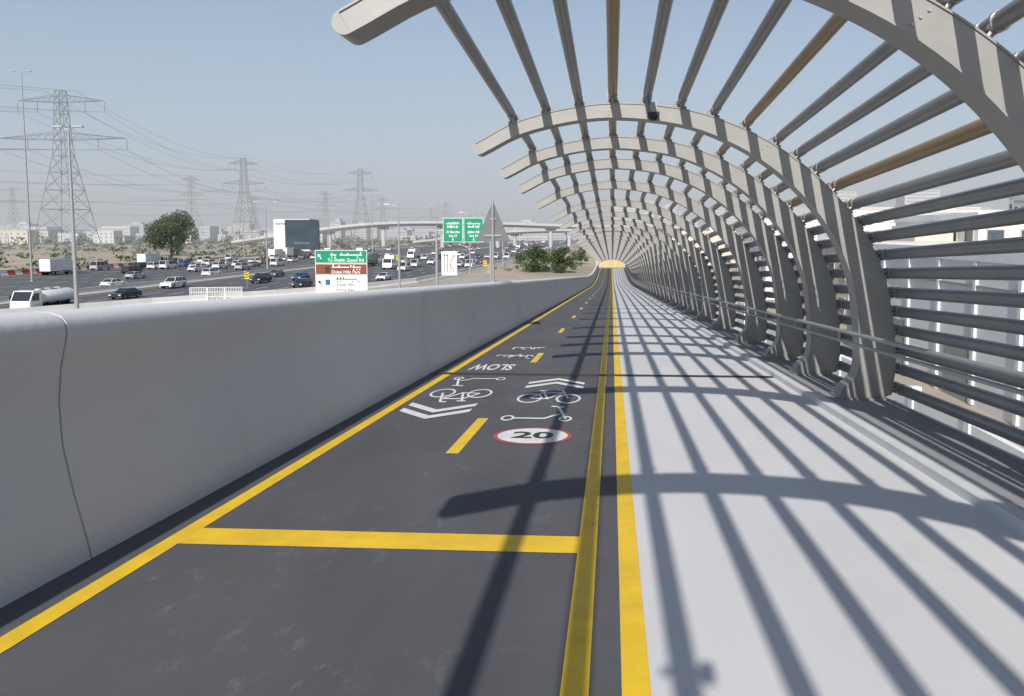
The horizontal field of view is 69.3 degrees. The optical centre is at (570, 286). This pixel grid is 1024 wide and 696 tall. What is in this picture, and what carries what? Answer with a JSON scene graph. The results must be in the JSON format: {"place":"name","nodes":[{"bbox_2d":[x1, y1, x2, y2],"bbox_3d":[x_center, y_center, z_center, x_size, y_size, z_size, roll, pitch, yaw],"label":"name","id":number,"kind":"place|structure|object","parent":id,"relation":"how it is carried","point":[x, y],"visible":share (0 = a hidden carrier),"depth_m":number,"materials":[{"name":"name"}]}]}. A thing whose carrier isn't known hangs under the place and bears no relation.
{"place":"outdoors","nodes":[
{"label":"outdoors","id":0,"kind":"place"},
{"bbox_2d":[39,231,57,242],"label":"building","id":1,"kind":"structure","parent":0,"point":[50,234],"depth_m":722.34,"materials":[{"name":"concrete"}]},
{"bbox_2d":[57,233,85,241],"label":"building","id":2,"kind":"structure","parent":0,"point":[65,236],"depth_m":807.19,"materials":[{"name":"concrete"}]},
{"bbox_2d":[0,241,485,270],"bbox_3d":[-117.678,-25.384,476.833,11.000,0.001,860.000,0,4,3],"label":"service road","id":3,"kind":"structure","parent":0,"point":[254,255],"depth_m":287.87,"materials":[{"name":"asphalt"}]},
{"bbox_2d":[0,238,578,308],"bbox_3d":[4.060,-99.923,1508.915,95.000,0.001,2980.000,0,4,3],"label":"highway","id":4,"kind":"structure","parent":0,"point":[153,274],"depth_m":151.06,"materials":[{"name":"asphalt"}]},
{"bbox_2d":[10,71,33,281],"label":"street lamp","id":5,"kind":"object","parent":4,"relation":"on","point":[30,253],"visible":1,"depth_m":136.92,"materials":[{"name":"metal"}]},
{"bbox_2d":[9,287,73,307],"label":"tanker truck","id":6,"kind":"object","parent":4,"relation":"on","point":[40,297],"visible":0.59,"depth_m":82.19,"materials":[{"name":"white metal"}]},
{"bbox_2d":[39,258,77,274],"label":"box truck","id":7,"kind":"object","parent":4,"relation":"on","point":[55,266],"visible":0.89,"depth_m":159.28,"materials":[{"name":"white metal"}]},
{"bbox_2d":[89,261,110,269],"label":"van","id":8,"kind":"object","parent":4,"relation":"on","point":[99,265],"visible":1,"depth_m":180.43,"materials":[{"name":"silver paint"}]},
{"bbox_2d":[99,278,127,285],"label":"car","id":9,"kind":"object","parent":4,"relation":"on","point":[111,281],"visible":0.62,"depth_m":122.43,"materials":[{"name":"white paint"}]},
{"bbox_2d":[108,287,141,298],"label":"car","id":10,"kind":"object","parent":4,"relation":"on","point":[125,293],"visible":1,"depth_m":101.67,"materials":[{"name":"black paint"}]},
{"bbox_2d":[120,265,141,273],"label":"suv","id":11,"kind":"object","parent":4,"relation":"on","point":[126,269],"visible":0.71,"depth_m":164.18,"materials":[{"name":"black paint"}]},
{"bbox_2d":[124,271,146,278],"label":"car","id":12,"kind":"object","parent":4,"relation":"on","point":[134,274],"visible":1,"depth_m":145.94,"materials":[{"name":"silver paint"}]},
{"bbox_2d":[133,262,146,268],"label":"suv","id":13,"kind":"object","parent":4,"relation":"on","point":[141,265],"visible":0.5,"depth_m":184.79,"materials":[{"name":"black paint"}]},
{"bbox_2d":[137,253,163,262],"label":"box truck","id":14,"kind":"object","parent":4,"relation":"on","point":[151,257],"visible":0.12,"depth_m":199.87,"materials":[{"name":"white metal"}]},
{"bbox_2d":[146,262,163,268],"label":"suv","id":15,"kind":"object","parent":4,"relation":"on","point":[149,265],"visible":0.84,"depth_m":184.11,"materials":[{"name":"white paint"}]},
{"bbox_2d":[159,260,177,268],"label":"van","id":16,"kind":"object","parent":4,"relation":"on","point":[167,264],"visible":0.99,"depth_m":186.56,"materials":[{"name":"white paint"}]},
{"bbox_2d":[160,276,186,288],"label":"suv","id":17,"kind":"object","parent":4,"relation":"on","point":[173,282],"visible":1,"depth_m":121.35,"materials":[{"name":"white paint"}]},
{"bbox_2d":[177,260,191,266],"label":"suv","id":18,"kind":"object","parent":4,"relation":"on","point":[185,263],"visible":0.77,"depth_m":197.24,"materials":[{"name":"blue paint"}]},
{"bbox_2d":[187,265,203,271],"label":"car","id":19,"kind":"object","parent":4,"relation":"on","point":[195,268],"visible":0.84,"depth_m":173.95,"materials":[{"name":"white paint"}]},
{"bbox_2d":[201,268,221,275],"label":"suv","id":20,"kind":"object","parent":4,"relation":"on","point":[209,271],"visible":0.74,"depth_m":152.57,"materials":[{"name":"white paint"}]},
{"bbox_2d":[212,262,228,268],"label":"suv","id":21,"kind":"object","parent":4,"relation":"on","point":[220,265],"visible":0.99,"depth_m":186.76,"materials":[{"name":"white paint"}]},
{"bbox_2d":[219,258,232,265],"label":"van","id":22,"kind":"object","parent":4,"relation":"on","point":[228,261],"visible":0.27,"depth_m":200.32,"materials":[{"name":"white paint"}]},
{"bbox_2d":[234,262,250,269],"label":"suv","id":23,"kind":"object","parent":4,"relation":"on","point":[242,265],"visible":0.99,"depth_m":181.16,"materials":[{"name":"silver paint"}]},
{"bbox_2d":[250,272,271,282],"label":"suv","id":24,"kind":"object","parent":4,"relation":"on","point":[261,277],"visible":1,"depth_m":133.74,"materials":[{"name":"black paint"}]},
{"bbox_2d":[268,249,284,256],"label":"box truck","id":25,"kind":"object","parent":4,"relation":"on","point":[280,252],"visible":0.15,"depth_m":259.41,"materials":[{"name":"white metal"}]},
{"bbox_2d":[270,258,284,265],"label":"van","id":26,"kind":"object","parent":4,"relation":"on","point":[276,261],"visible":0.98,"depth_m":202.75,"materials":[{"name":"white paint"}]},
{"bbox_2d":[270,269,284,276],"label":"car","id":27,"kind":"object","parent":4,"relation":"on","point":[276,272],"visible":0.78,"depth_m":153.19,"materials":[{"name":"grey paint"}]},
{"bbox_2d":[3,241,559,308],"bbox_3d":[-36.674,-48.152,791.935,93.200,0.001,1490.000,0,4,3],"label":"highway lane markings","id":28,"kind":"object","parent":4,"relation":"on","point":[231,278],"visible":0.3,"depth_m":150.90,"materials":[{"name":"white paint"}]},
{"bbox_2d":[0,242,576,313],"bbox_3d":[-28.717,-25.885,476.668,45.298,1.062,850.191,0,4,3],"label":"concrete barrier","id":29,"kind":"object","parent":4,"relation":"on","point":[312,290],"visible":0.64,"depth_m":100.73,"materials":[{"name":"concrete"}]},
{"bbox_2d":[287,248,302,257],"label":"dump truck","id":30,"kind":"object","parent":4,"relation":"on","point":[293,252],"visible":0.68,"depth_m":273.16,"materials":[{"name":"metal"}]},
{"bbox_2d":[291,272,309,280],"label":"car","id":31,"kind":"object","parent":4,"relation":"on","point":[300,275],"visible":0.75,"depth_m":141.53,"materials":[{"name":"blue paint"}]},
{"bbox_2d":[291,278,312,287],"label":"car","id":32,"kind":"object","parent":4,"relation":"on","point":[303,282],"visible":1,"depth_m":123.16,"materials":[{"name":"black paint"}]},
{"bbox_2d":[298,253,309,258],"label":"van","id":33,"kind":"object","parent":4,"relation":"on","point":[303,255],"visible":1,"depth_m":255.40,"materials":[{"name":"grey paint"}]},
{"bbox_2d":[367,253,375,265],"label":"dump truck","id":34,"kind":"object","parent":4,"relation":"on","point":[371,258],"visible":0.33,"depth_m":203.53,"materials":[{"name":"metal"}]},
{"bbox_2d":[376,272,391,280],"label":"car","id":35,"kind":"object","parent":4,"relation":"on","point":[384,275],"visible":1,"depth_m":141.59,"materials":[{"name":"white paint"}]},
{"bbox_2d":[382,255,400,268],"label":"box truck","id":36,"kind":"object","parent":4,"relation":"on","point":[390,261],"visible":0.76,"depth_m":184.56,"materials":[{"name":"white metal"}]},
{"bbox_2d":[397,262,410,270],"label":"van","id":37,"kind":"object","parent":4,"relation":"on","point":[405,266],"visible":0.8,"depth_m":176.18,"materials":[{"name":"white paint"}]},
{"bbox_2d":[407,249,419,258],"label":"box truck","id":38,"kind":"object","parent":4,"relation":"on","point":[413,253],"visible":1,"depth_m":260.85,"materials":[{"name":"white metal"}]},
{"bbox_2d":[410,259,421,266],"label":"van","id":39,"kind":"object","parent":4,"relation":"on","point":[415,262],"visible":0.8,"depth_m":195.54,"materials":[{"name":"white paint"}]},
{"bbox_2d":[465,259,475,267],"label":"van","id":40,"kind":"object","parent":4,"relation":"on","point":[473,263],"visible":0.81,"depth_m":194.21,"materials":[{"name":"white paint"}]},
{"bbox_2d":[426,277,546,285],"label":"gore pavement","id":41,"kind":"structure","parent":0,"point":[461,280],"depth_m":144.60,"materials":[{"name":"concrete"}]},
{"bbox_2d":[441,251,456,284],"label":"lane diagram sign","id":42,"kind":"object","parent":41,"relation":"on","point":[449,262],"visible":0.79,"depth_m":79.89,"materials":[{"name":"metal"}]},
{"bbox_2d":[435,218,491,285],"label":"gantry sign","id":43,"kind":"object","parent":41,"relation":"on","point":[452,230],"visible":0.96,"depth_m":112.93,"materials":[{"name":"metal"}]},
{"bbox_2d":[0,237,1023,448],"bbox_3d":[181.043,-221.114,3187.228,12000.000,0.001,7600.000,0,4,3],"label":"ground","id":44,"kind":"structure","parent":0,"point":[586,268],"depth_m":255.46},
{"bbox_2d":[0,235,8,243],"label":"building","id":45,"kind":"structure","parent":44,"relation":"on","point":[4,239],"depth_m":614.09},
{"bbox_2d":[2,187,29,229],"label":"electricity pylon","id":46,"kind":"object","parent":44,"relation":"on","point":[13,198],"visible":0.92,"depth_m":934.87,"materials":[{"name":"metal"}]},
{"bbox_2d":[8,230,39,244],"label":"building","id":47,"kind":"structure","parent":44,"relation":"on","point":[18,233],"depth_m":584.37,"materials":[{"name":"concrete"}]},
{"bbox_2d":[0,90,127,252],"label":"electricity pylon","id":48,"kind":"object","parent":44,"relation":"on","point":[63,124],"visible":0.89,"depth_m":343.22,"materials":[{"name":"metal"}]},
{"bbox_2d":[0,85,448,220],"bbox_3d":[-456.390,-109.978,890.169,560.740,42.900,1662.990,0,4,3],"label":"power lines","id":49,"kind":"object","parent":48,"relation":"attached to","point":[178,176],"visible":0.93,"depth_m":665.67,"materials":[{"name":"metal"}]},
{"bbox_2d":[0,263,132,275],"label":"plastic barrier row","id":50,"kind":"object","parent":44,"relation":"on","point":[14,272],"visible":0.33,"depth_m":166.38,"materials":[{"name":"plastic"}]},
{"bbox_2d":[52,125,83,308],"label":"street lamp","id":51,"kind":"object","parent":44,"relation":"on","point":[76,292],"visible":0.73,"depth_m":68.39,"materials":[{"name":"metal"}]},
{"bbox_2d":[93,230,122,242],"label":"building","id":52,"kind":"structure","parent":44,"relation":"on","point":[108,236],"depth_m":665.24,"materials":[{"name":"concrete"}]},
{"bbox_2d":[142,209,199,254],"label":"tree","id":53,"kind":"object","parent":44,"relation":"on","point":[162,230],"visible":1,"depth_m":296.54,"materials":[{"name":"green plant"}]},
{"bbox_2d":[167,230,198,243],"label":"building","id":54,"kind":"structure","parent":44,"relation":"on","point":[196,233],"depth_m":649.16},
{"bbox_2d":[180,176,206,241],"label":"electricity pylon","id":55,"kind":"object","parent":44,"relation":"on","point":[190,180],"visible":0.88,"depth_m":784.21,"materials":[{"name":"metal"}]},
{"bbox_2d":[189,287,242,299],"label":"fence","id":56,"kind":"object","parent":44,"relation":"on","point":[206,292],"visible":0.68,"depth_m":96.87,"materials":[{"name":"white plastic"}]},
{"bbox_2d":[218,235,242,240],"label":"building","id":57,"kind":"structure","parent":44,"relation":"on","point":[223,236],"depth_m":845.64,"materials":[{"name":"concrete"}]},
{"bbox_2d":[222,158,265,242],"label":"electricity pylon","id":58,"kind":"object","parent":44,"relation":"on","point":[247,184],"visible":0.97,"depth_m":600.67,"materials":[{"name":"metal"}]},
{"bbox_2d":[242,197,261,233],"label":"electricity pylon","id":59,"kind":"object","parent":44,"relation":"on","point":[255,211],"visible":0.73,"depth_m":1152.45,"materials":[{"name":"metal"}]},
{"bbox_2d":[253,201,277,271],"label":"street lamp","id":60,"kind":"object","parent":44,"relation":"on","point":[266,235],"visible":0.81,"depth_m":168.72,"materials":[{"name":"metal"}]},
{"bbox_2d":[0,241,541,304],"bbox_3d":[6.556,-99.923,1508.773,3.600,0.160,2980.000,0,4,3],"label":"median kerb","id":61,"kind":"structure","parent":44,"relation":"on","point":[3,303],"depth_m":137.14,"materials":[{"name":"concrete"}]},
{"bbox_2d":[0,240,548,302],"bbox_3d":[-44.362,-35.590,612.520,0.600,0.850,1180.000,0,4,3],"label":"median barrier","id":62,"kind":"object","parent":61,"relation":"on","point":[96,289],"visible":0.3,"depth_m":139.69,"materials":[{"name":"concrete"}]},
{"bbox_2d":[0,240,585,270],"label":"desert scrub","id":63,"kind":"object","parent":44,"relation":"on","point":[21,255],"visible":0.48,"depth_m":375.41,"materials":[{"name":"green plant"}]},
{"bbox_2d":[273,219,319,250],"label":"billboard","id":64,"kind":"object","parent":44,"relation":"on","point":[304,234],"visible":0.91,"depth_m":380.01,"materials":[{"name":"metal"}]},
{"bbox_2d":[315,191,334,226],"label":"electricity pylon","id":65,"kind":"object","parent":44,"relation":"on","point":[324,198],"visible":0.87,"depth_m":1074.53,"materials":[{"name":"metal"}]},
{"bbox_2d":[0,234,654,245],"bbox_3d":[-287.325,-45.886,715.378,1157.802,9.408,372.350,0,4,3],"label":"distant tree belt","id":66,"kind":"object","parent":44,"relation":"on","point":[194,242],"visible":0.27,"depth_m":627.49,"materials":[{"name":"green plant"}]},
{"bbox_2d":[315,250,367,292],"bbox_3d":[-16.850,1.209,54.617,3.900,7.820,0.324,0,4,3],"label":"direction sign","id":67,"kind":"object","parent":44,"relation":"on","point":[340,270],"visible":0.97,"depth_m":54.29,"materials":[{"name":"metal"}]},
{"bbox_2d":[345,169,374,241],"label":"electricity pylon","id":68,"kind":"object","parent":44,"relation":"on","point":[357,187],"visible":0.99,"depth_m":766.82,"materials":[{"name":"metal"}]},
{"bbox_2d":[371,198,393,236],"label":"electricity pylon","id":69,"kind":"object","parent":44,"relation":"on","point":[381,200],"visible":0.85,"depth_m":1263.59,"materials":[{"name":"metal"}]},
{"bbox_2d":[383,204,401,287],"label":"street lamp","id":70,"kind":"object","parent":44,"relation":"on","point":[399,279],"visible":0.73,"depth_m":119.57,"materials":[{"name":"metal"}]},
{"bbox_2d":[459,212,470,272],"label":"street lamp","id":71,"kind":"object","parent":44,"relation":"on","point":[469,250],"visible":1,"depth_m":166.34,"materials":[{"name":"metal"}]},
{"bbox_2d":[231,221,735,247],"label":"flyover bridge","id":72,"kind":"structure","parent":44,"relation":"on","point":[382,227],"depth_m":460.41,"materials":[{"name":"concrete"}]},
{"bbox_2d":[0,190,990,240],"bbox_3d":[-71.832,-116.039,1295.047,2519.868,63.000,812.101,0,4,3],"label":"distant skyline","id":73,"kind":"structure","parent":44,"relation":"on","point":[137,229],"depth_m":1013.03},
{"bbox_2d":[413,229,646,245],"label":"flyover bridge","id":74,"kind":"structure","parent":44,"relation":"on","point":[514,233],"depth_m":523.97,"materials":[{"name":"concrete"}]},
{"bbox_2d":[513,244,551,271],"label":"tree","id":75,"kind":"object","parent":44,"relation":"on","point":[541,255],"visible":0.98,"depth_m":171.48,"materials":[{"name":"green plant"}]},
{"bbox_2d":[550,246,574,272],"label":"tree","id":76,"kind":"object","parent":44,"relation":"on","point":[559,262],"visible":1,"depth_m":167.70,"materials":[{"name":"green plant"}]},
{"bbox_2d":[570,247,589,263],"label":"tree","id":77,"kind":"object","parent":44,"relation":"on","point":[579,256],"visible":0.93,"depth_m":214.96,"materials":[{"name":"green plant"}]},
{"bbox_2d":[793,225,966,325],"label":"building","id":78,"kind":"structure","parent":44,"relation":"on","point":[944,238],"depth_m":77.02,"materials":[{"name":"concrete"}]},
{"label":"bridge","id":79,"kind":"object","parent":44,"relation":"on","visible":0},
{"bbox_2d":[0,262,598,607],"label":"parapet wall","id":80,"kind":"structure","parent":79,"relation":"on","point":[119,424],"depth_m":5.76,"materials":[{"name":"paint"}]},
{"bbox_2d":[477,200,508,281],"bbox_3d":[-2.315,-1.176,22.034,0.965,2.800,0.210,0,4,3],"label":"triangular traffic sign","id":81,"kind":"object","parent":80,"relation":"attached to","point":[492,229],"visible":0.84,"depth_m":22.02,"materials":[{"name":"metal"}]},
{"bbox_2d":[0,268,621,695],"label":"cycle track","id":82,"kind":"structure","parent":79,"relation":"on","point":[228,620],"depth_m":4.37,"materials":[{"name":"asphalt"}]},
{"bbox_2d":[0,268,650,695],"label":"yellow lane lines","id":83,"kind":"object","parent":82,"relation":"on","point":[634,656],"visible":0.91,"depth_m":4.92,"materials":[{"name":"paint"}]},
{"bbox_2d":[400,402,477,418],"bbox_3d":[-1.764,1.621,9.657,0.920,0.063,1.140,0,4,3],"label":"chevron road marking","id":84,"kind":"object","parent":82,"relation":"on","point":[415,413],"visible":1,"depth_m":9.64,"materials":[{"name":"white paint"}]},
{"bbox_2d":[429,389,492,401],"bbox_3d":[-1.645,1.604,10.877,0.925,0.068,1.210,0,4,3],"label":"bicycle road marking","id":85,"kind":"object","parent":82,"relation":"on","point":[461,398],"visible":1,"depth_m":10.86,"materials":[{"name":"white paint"}]},
{"bbox_2d":[452,377,505,385],"bbox_3d":[-1.567,1.579,12.269,0.891,0.059,1.050,0,4,3],"label":"scooter road marking","id":86,"kind":"object","parent":82,"relation":"on","point":[458,380],"visible":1,"depth_m":12.61,"materials":[{"name":"white paint"}]},
{"bbox_2d":[468,364,514,369],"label":"slow road marking","id":87,"kind":"object","parent":82,"relation":"on","point":[488,368],"visible":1,"depth_m":14.13,"materials":[{"name":"white paint"}]},
{"bbox_2d":[497,347,543,358],"bbox_3d":[-1.127,1.502,16.872,0.901,0.140,2.526,0,4,3],"label":"arabic road marking","id":88,"kind":"object","parent":82,"relation":"on","point":[519,355],"visible":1,"depth_m":16.20,"materials":[{"name":"white paint"}]},
{"bbox_2d":[493,428,571,444],"bbox_3d":[-0.416,1.654,8.177,0.880,0.048,0.860,0,4,3],"label":"speed limit road marking","id":89,"kind":"object","parent":82,"relation":"on","point":[531,436],"visible":1,"depth_m":8.13,"materials":[{"name":"white paint"}]},
{"bbox_2d":[501,406,571,420],"bbox_3d":[-0.400,1.630,9.514,0.891,0.058,1.050,0,4,3],"label":"scooter road marking","id":90,"kind":"object","parent":82,"relation":"on","point":[561,412],"visible":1,"depth_m":9.21,"materials":[{"name":"white paint"}]},
{"bbox_2d":[517,390,580,402],"bbox_3d":[-0.294,1.610,10.855,0.925,0.067,1.210,0,4,3],"label":"bicycle road marking","id":91,"kind":"object","parent":82,"relation":"on","point":[562,392],"visible":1,"depth_m":10.80,"materials":[{"name":"white paint"}]},
{"bbox_2d":[525,378,584,388],"bbox_3d":[-0.223,1.585,12.127,0.920,0.063,1.140,0,4,3],"label":"chevron road marking","id":92,"kind":"object","parent":82,"relation":"on","point":[572,385],"visible":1,"depth_m":12.07,"materials":[{"name":"white paint"}]},
{"bbox_2d":[430,372,772,377],"bbox_3d":[0.520,1.571,13.119,6.070,0.016,0.240,0,4,3],"label":"expansion joint","id":93,"kind":"object","parent":82,"relation":"on","point":[602,374],"visible":1,"depth_m":13.11,"materials":[{"name":"metal"}]},
{"bbox_2d":[331,0,1023,463],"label":"arched canopy","id":94,"kind":"object","parent":79,"relation":"on","point":[977,70],"visible":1,"depth_m":10.13,"materials":[{"name":"metal"}]},
{"bbox_2d":[647,102,659,120],"bbox_3d":[1.143,-2.399,10.124,0.160,0.250,0.177,0,4,3],"label":"security camera","id":95,"kind":"object","parent":94,"relation":"attached to","point":[653,114],"visible":1,"depth_m":10.07,"materials":[{"name":"black plastic"}]},
{"bbox_2d":[613,268,1023,695],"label":"pedestrian track","id":96,"kind":"structure","parent":79,"relation":"on","point":[790,542],"depth_m":4.82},
{"bbox_2d":[623,268,1023,536],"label":"kerb","id":97,"kind":"structure","parent":79,"relation":"on","point":[1000,509],"depth_m":7.25,"materials":[{"name":"concrete"}]},
{"bbox_2d":[624,268,1023,509],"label":"ledge","id":98,"kind":"object","parent":79,"relation":"on","point":[996,473],"visible":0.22,"depth_m":7.95,"materials":[{"name":"concrete"}]},
{"bbox_2d":[0,0,1023,233],"label":"sky","id":99,"kind":"structure","parent":0,"point":[272,82],"materials":[{"name":"blue"}]},
{"bbox_2d":[596,260,625,266],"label":"end barrier wall","id":100,"kind":"structure","parent":0,"point":[611,263],"depth_m":196.49,"materials":[{"name":"concrete"}]},
{"bbox_2d":[665,227,735,266],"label":"building","id":101,"kind":"structure","parent":0,"point":[712,239],"depth_m":197.87,"materials":[{"name":"concrete"}]},
{"bbox_2d":[740,233,828,299],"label":"building","id":102,"kind":"structure","parent":0,"point":[823,236],"depth_m":103.66,"materials":[{"name":"concrete"}]},
{"bbox_2d":[735,211,895,270],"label":"building","id":103,"kind":"structure","parent":0,"point":[885,225],"depth_m":134.25,"materials":[{"name":"concrete"}]},
{"bbox_2d":[699,277,1023,457],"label":"boundary wall","id":104,"kind":"structure","parent":0,"point":[993,439],"depth_m":28.62,"materials":[{"name":"concrete"}]},
{"bbox_2d":[855,204,980,209],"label":"building","id":105,"kind":"structure","parent":0,"point":[885,208],"depth_m":272.38,"materials":[{"name":"concrete"}]},
{"bbox_2d":[853,208,1003,215],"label":"building","id":106,"kind":"structure","parent":0,"point":[950,211],"depth_m":179.07,"materials":[{"name":"concrete"}]},
{"bbox_2d":[846,243,1023,429],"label":"warehouse building","id":107,"kind":"structure","parent":0,"point":[1000,286],"depth_m":39.66,"materials":[{"name":"metal"}]},
{"bbox_2d":[894,212,1023,241],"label":"building","id":108,"kind":"structure","parent":0,"point":[998,232],"depth_m":76.23,"materials":[{"name":"concrete"}]},
{"bbox_2d":[1009,195,1023,209],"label":"building","id":109,"kind":"structure","parent":0,"point":[1011,203],"depth_m":267.49,"materials":[{"name":"concrete"}]},
{"bbox_2d":[1013,197,1023,208],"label":"building","id":110,"kind":"structure","parent":0,"point":[1019,202],"depth_m":199.72,"materials":[{"name":"concrete"}]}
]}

